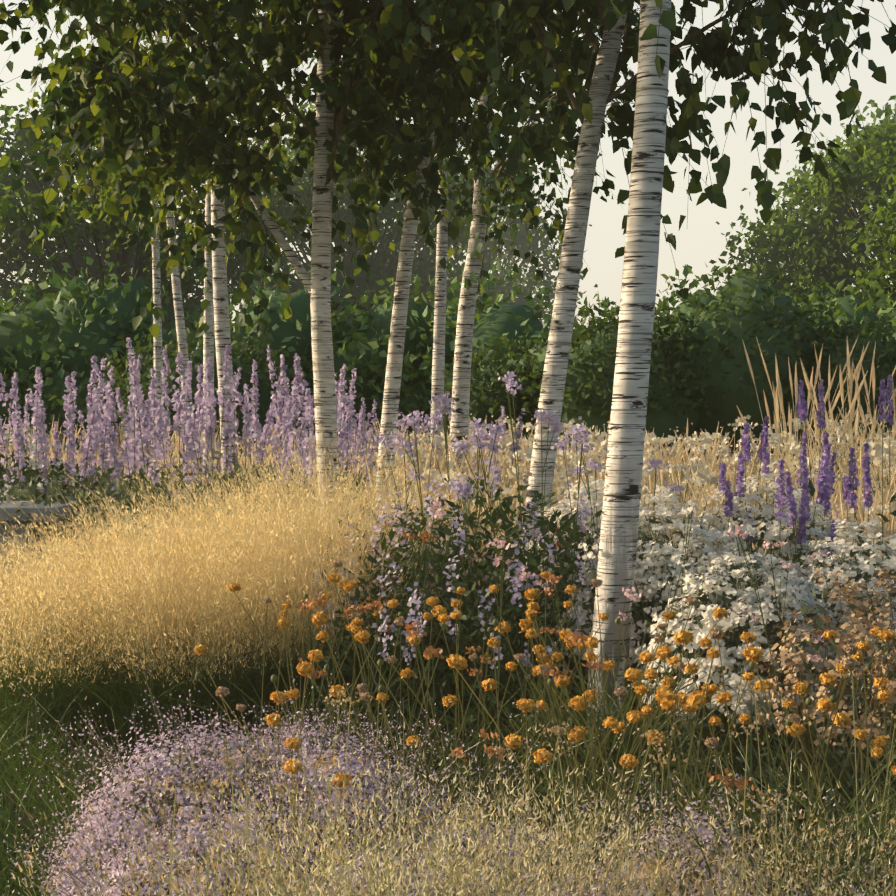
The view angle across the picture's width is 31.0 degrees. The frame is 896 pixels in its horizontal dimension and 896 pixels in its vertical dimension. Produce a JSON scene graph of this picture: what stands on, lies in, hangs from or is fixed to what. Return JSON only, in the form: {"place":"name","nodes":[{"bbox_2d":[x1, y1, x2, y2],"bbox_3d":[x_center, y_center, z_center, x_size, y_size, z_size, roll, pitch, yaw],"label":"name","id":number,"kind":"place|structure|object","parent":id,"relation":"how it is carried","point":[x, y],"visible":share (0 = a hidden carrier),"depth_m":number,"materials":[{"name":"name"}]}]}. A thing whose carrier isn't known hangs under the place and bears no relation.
{"place":"outdoors","nodes":[
{"label":"outdoors","id":0,"kind":"place"},
{"bbox_2d":[0,787,55,895],"bbox_3d":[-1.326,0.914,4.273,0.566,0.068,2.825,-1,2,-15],"label":"lawn grass","id":1,"kind":"structure","parent":0,"point":[16,886],"depth_m":3.65,"materials":[{"name":"green plant"}]},
{"bbox_2d":[0,416,550,895],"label":"gold grass","id":2,"kind":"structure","parent":0,"point":[152,681],"depth_m":5.00,"materials":[{"name":"yellow plant"}]},
{"bbox_2d":[0,416,549,699],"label":"gold grass panicles","id":3,"kind":"object","parent":2,"relation":"attached to","point":[155,552],"visible":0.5,"depth_m":5.05,"materials":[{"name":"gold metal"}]},
{"bbox_2d":[0,0,895,775],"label":"birch","id":4,"kind":"object","parent":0,"point":[578,58],"depth_m":6.39,"materials":[{"name":"white plant"}]},
{"bbox_2d":[0,0,895,338],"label":"tree leaves","id":5,"kind":"object","parent":4,"relation":"attached to","point":[372,46],"visible":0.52,"depth_m":6.50,"materials":[{"name":"green plant"}]},
{"bbox_2d":[0,50,895,339],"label":"tree","id":6,"kind":"object","parent":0,"point":[874,166],"depth_m":32.19,"materials":[{"name":"green plant"}]},
{"bbox_2d":[0,470,895,893],"bbox_3d":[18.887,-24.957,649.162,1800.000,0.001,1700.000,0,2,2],"label":"ground","id":7,"kind":"structure","parent":0,"point":[100,756],"depth_m":4.63,"materials":[{"name":"plant"}]},
{"bbox_2d":[0,501,81,609],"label":"stone bench","id":8,"kind":"object","parent":7,"relation":"on","point":[10,507],"visible":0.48,"depth_m":7.60,"materials":[{"name":"grey stone"}]},
{"bbox_2d":[0,443,123,544],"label":"shrub leaves","id":9,"kind":"object","parent":7,"relation":"on","point":[28,473],"visible":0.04,"depth_m":9.23,"materials":[{"name":"green plant"}]},
{"bbox_2d":[0,427,111,529],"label":"shrub florets","id":10,"kind":"object","parent":9,"relation":"attached to","point":[34,465],"visible":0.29,"depth_m":9.12,"materials":[{"name":"plant"}]},
{"bbox_2d":[0,343,522,609],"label":"salvia","id":11,"kind":"object","parent":7,"relation":"on","point":[28,489],"depth_m":8.43,"materials":[{"name":"plant"}]},
{"bbox_2d":[0,338,524,510],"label":"purple flower spikes","id":12,"kind":"object","parent":11,"relation":"attached to","point":[151,410],"visible":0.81,"depth_m":8.79,"materials":[{"name":"purple plant"}]},
{"bbox_2d":[0,256,895,463],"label":"hedge","id":13,"kind":"object","parent":7,"relation":"on","point":[504,322],"depth_m":21.45,"materials":[{"name":"green plant"}]},
{"bbox_2d":[0,274,895,436],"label":"light hedge leaves","id":14,"kind":"object","parent":13,"relation":"attached to","point":[413,373],"visible":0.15,"depth_m":22.00,"materials":[{"name":"green plant"}]},
{"bbox_2d":[0,669,895,895],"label":"sea lavender","id":15,"kind":"object","parent":7,"relation":"on","point":[257,808],"depth_m":3.21,"materials":[{"name":"plant"}]},
{"bbox_2d":[0,669,895,895],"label":"purple flowers","id":16,"kind":"object","parent":15,"relation":"attached to","point":[116,816],"visible":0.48,"depth_m":3.16,"materials":[{"name":"purple plant"}]},
{"bbox_2d":[0,413,895,602],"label":"meadow grass seeds","id":17,"kind":"object","parent":7,"relation":"on","point":[860,495],"visible":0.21,"depth_m":8.73,"materials":[{"name":"beige plant"}]},
{"bbox_2d":[0,413,895,681],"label":"meadow grass stems","id":18,"kind":"object","parent":7,"relation":"on","point":[657,483],"depth_m":9.63,"materials":[{"name":"plant"}]},
{"bbox_2d":[370,414,895,552],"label":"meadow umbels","id":19,"kind":"object","parent":18,"relation":"on","point":[707,438],"visible":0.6,"depth_m":8.49,"materials":[{"name":"beige plant"}]},
{"bbox_2d":[12,667,895,895],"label":"brown feather grass panicles","id":20,"kind":"object","parent":7,"relation":"on","point":[663,870],"visible":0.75,"depth_m":2.43,"materials":[{"name":"beige plant"}]},
{"bbox_2d":[269,472,672,777],"bbox_3d":[0.152,0.513,5.233,1.606,0.897,1.473,0,2,2],"label":"catmint","id":21,"kind":"object","parent":7,"relation":"on","point":[534,561],"depth_m":4.88,"materials":[{"name":"green plant"}]},
{"bbox_2d":[274,446,662,683],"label":"purple flowers","id":22,"kind":"object","parent":21,"relation":"attached to","point":[490,603],"visible":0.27,"depth_m":4.78,"materials":[{"name":"purple plant"}]},
{"bbox_2d":[384,389,673,745],"bbox_3d":[0.246,0.349,5.069,0.916,1.128,0.600,0,2,2],"label":"verbena","id":23,"kind":"object","parent":7,"relation":"on","point":[478,459],"depth_m":4.95,"materials":[{"name":"plant"}]},
{"bbox_2d":[164,569,895,895],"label":"globe flower","id":24,"kind":"object","parent":7,"relation":"on","point":[581,755],"depth_m":3.50,"materials":[{"name":"green plant"}]},
{"bbox_2d":[196,594,836,737],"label":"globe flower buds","id":25,"kind":"object","parent":24,"relation":"on","point":[551,682],"visible":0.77,"depth_m":3.46,"materials":[{"name":"orange plant"}]},
{"bbox_2d":[215,560,895,754],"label":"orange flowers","id":26,"kind":"object","parent":24,"relation":"attached to","point":[219,691],"visible":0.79,"depth_m":3.36,"materials":[{"name":"orange plant"}]},
{"bbox_2d":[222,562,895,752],"bbox_3d":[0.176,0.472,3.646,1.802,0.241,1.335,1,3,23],"label":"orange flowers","id":27,"kind":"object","parent":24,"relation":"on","point":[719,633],"visible":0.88,"depth_m":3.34,"materials":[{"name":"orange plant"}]},
{"bbox_2d":[305,452,892,890],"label":"flower stems","id":28,"kind":"object","parent":7,"relation":"on","point":[685,550],"visible":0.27,"depth_m":4.16,"materials":[{"name":"green plant"}]},
{"bbox_2d":[503,476,895,814],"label":"white aster","id":29,"kind":"object","parent":7,"relation":"on","point":[698,618],"depth_m":4.47,"materials":[{"name":"white plant"}]},
{"bbox_2d":[505,472,895,727],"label":"white flowers","id":30,"kind":"object","parent":29,"relation":"on","point":[724,554],"visible":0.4,"depth_m":4.56,"materials":[{"name":"white plant"}]},
{"bbox_2d":[722,382,895,707],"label":"stems","id":31,"kind":"object","parent":7,"relation":"on","point":[818,493],"depth_m":5.43,"materials":[{"name":"green plant"}]},
{"bbox_2d":[747,575,895,839],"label":"shrub","id":32,"kind":"object","parent":7,"relation":"on","point":[819,623],"depth_m":4.06,"materials":[{"name":"plant"}]},
{"bbox_2d":[751,564,895,755],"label":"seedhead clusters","id":33,"kind":"object","parent":32,"relation":"attached to","point":[829,663],"visible":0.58,"depth_m":4.00,"materials":[{"name":"beige plant"}]},
{"bbox_2d":[0,0,895,348],"label":"sky","id":34,"kind":"structure","parent":0,"point":[699,239],"materials":[{"name":"white"}]},
{"bbox_2d":[8,675,895,895],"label":"feather grass","id":35,"kind":"object","parent":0,"point":[387,862],"depth_m":2.50,"materials":[{"name":"plant"}]},
{"bbox_2d":[82,258,895,468],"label":"bush","id":36,"kind":"object","parent":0,"point":[525,375],"depth_m":18.39,"materials":[{"name":"green plant"}]},
{"bbox_2d":[371,371,683,500],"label":"purple flowers","id":37,"kind":"object","parent":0,"point":[461,488],"visible":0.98,"depth_m":5.00,"materials":[{"name":"purple plant"}]},
{"bbox_2d":[194,571,895,787],"bbox_3d":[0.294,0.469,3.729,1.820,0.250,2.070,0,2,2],"label":"orange flowers","id":38,"kind":"object","parent":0,"point":[522,706],"visible":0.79,"depth_m":3.38,"materials":[{"name":"orange plant"}]},
{"bbox_2d":[295,511,823,791],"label":"orange flowers","id":39,"kind":"object","parent":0,"point":[740,782],"visible":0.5,"depth_m":3.42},
{"bbox_2d":[416,482,895,661],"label":"pink flowers","id":40,"kind":"object","parent":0,"point":[738,530],"visible":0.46,"depth_m":4.21,"materials":[{"name":"pink plant"}]},
{"bbox_2d":[550,449,860,588],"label":"flowers","id":41,"kind":"object","parent":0,"point":[675,555],"visible":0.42,"depth_m":5.03,"materials":[{"name":"white plant"}]},
{"bbox_2d":[718,374,895,560],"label":"purple flower spikes","id":42,"kind":"object","parent":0,"point":[824,482],"visible":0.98,"depth_m":5.09,"materials":[{"name":"purple plant"}]},
{"bbox_2d":[725,335,895,511],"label":"reed grass","id":43,"kind":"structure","parent":0,"point":[796,438],"depth_m":10.59,"materials":[{"name":"beige plant"}]},
{"bbox_2d":[736,338,895,444],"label":"reed grass plumes","id":44,"kind":"object","parent":43,"relation":"attached to","point":[851,374],"visible":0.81,"depth_m":10.45,"materials":[{"name":"beige plant"}]}
]}

